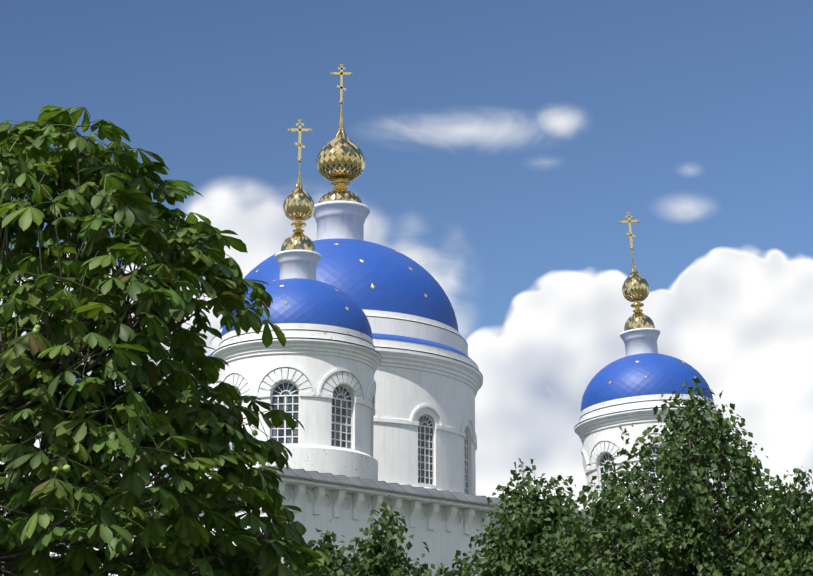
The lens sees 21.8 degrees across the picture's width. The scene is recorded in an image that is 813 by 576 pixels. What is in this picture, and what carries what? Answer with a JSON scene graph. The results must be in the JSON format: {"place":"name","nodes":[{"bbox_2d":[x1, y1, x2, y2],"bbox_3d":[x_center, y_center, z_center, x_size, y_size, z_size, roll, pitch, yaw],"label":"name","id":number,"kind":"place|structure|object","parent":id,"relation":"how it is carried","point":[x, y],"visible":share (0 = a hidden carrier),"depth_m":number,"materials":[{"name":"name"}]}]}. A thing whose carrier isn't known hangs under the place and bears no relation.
{"place":"outdoors","nodes":[
{"label":"outdoors","id":0,"kind":"place"},
{"bbox_2d":[50,510,693,575],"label":"church walls","id":1,"kind":"structure","parent":0,"point":[443,546],"depth_m":77.86,"materials":[{"name":"white paint"}]},
{"bbox_2d":[0,243,79,514],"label":"corner drum","id":2,"kind":"object","parent":1,"relation":"on","point":[36,444],"visible":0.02,"depth_m":93.00,"materials":[{"name":"paint"}]},
{"bbox_2d":[211,119,381,480],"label":"tower","id":3,"kind":"structure","parent":1,"relation":"on","point":[314,376],"depth_m":79.37,"materials":[{"name":"paint"}]},
{"bbox_2d":[198,64,482,494],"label":"tower","id":4,"kind":"structure","parent":1,"relation":"on","point":[428,377],"depth_m":91.72,"materials":[{"name":"paint"}]},
{"bbox_2d":[2,484,730,562],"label":"church frieze","id":5,"kind":"object","parent":1,"relation":"on","point":[326,506],"visible":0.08,"depth_m":76.94,"materials":[{"name":"white paint"}]},
{"bbox_2d":[50,481,736,558],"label":"church brackets","id":6,"kind":"object","parent":1,"relation":"attached to","point":[395,503],"visible":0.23,"depth_m":77.32,"materials":[{"name":"white paint"}]},
{"bbox_2d":[71,476,782,548],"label":"cornice","id":7,"kind":"structure","parent":1,"relation":"on","point":[365,491],"depth_m":76.94,"materials":[{"name":"white paint"}]},
{"bbox_2d":[65,465,789,547],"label":"roof","id":8,"kind":"structure","parent":1,"relation":"on","point":[382,485],"depth_m":77.07,"materials":[{"name":"grey metal"}]},
{"bbox_2d":[574,212,729,529],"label":"tower","id":9,"kind":"structure","parent":1,"relation":"on","point":[634,383],"depth_m":91.92,"materials":[{"name":"paint"}]},
{"bbox_2d":[0,0,812,533],"label":"sky","id":10,"kind":"structure","parent":0,"point":[505,145],"materials":[{"name":"blue"}]},
{"label":"ground","id":11,"kind":"structure","parent":0,"visible":0},
{"bbox_2d":[0,105,341,575],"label":"tree","id":12,"kind":"object","parent":11,"relation":"on","point":[92,424],"visible":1,"depth_m":17.31,"materials":[{"name":"green plant"}]},
{"bbox_2d":[308,520,368,575],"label":"tree","id":13,"kind":"object","parent":11,"relation":"on","point":[339,559],"visible":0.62,"depth_m":26.62,"materials":[{"name":"green plant"}]},
{"bbox_2d":[344,495,434,575],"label":"tree","id":14,"kind":"object","parent":11,"relation":"on","point":[380,557],"visible":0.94,"depth_m":29.60,"materials":[{"name":"green plant"}]},
{"bbox_2d":[435,555,475,575],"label":"tree","id":15,"kind":"object","parent":11,"relation":"on","point":[442,571],"visible":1,"depth_m":30.79,"materials":[{"name":"green plant"}]},
{"bbox_2d":[451,458,605,575],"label":"tree","id":16,"kind":"object","parent":11,"relation":"on","point":[514,552],"visible":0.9,"depth_m":32.18,"materials":[{"name":"green plant"}]},
{"bbox_2d":[541,492,600,559],"bbox_3d":[2.733,7.211,34.726,2.542,8.176,2.819,0,-15,-1],"label":"tree","id":17,"kind":"object","parent":11,"relation":"on","point":[582,527],"depth_m":35.70,"materials":[{"name":"green plant"}]},
{"bbox_2d":[537,377,811,575],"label":"tree","id":18,"kind":"object","parent":11,"relation":"on","point":[683,534],"visible":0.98,"depth_m":30.56,"materials":[{"name":"green plant"}]},
{"bbox_2d":[733,468,812,575],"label":"tree","id":19,"kind":"object","parent":11,"relation":"on","point":[799,558],"visible":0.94,"depth_m":29.48,"materials":[{"name":"green plant"}]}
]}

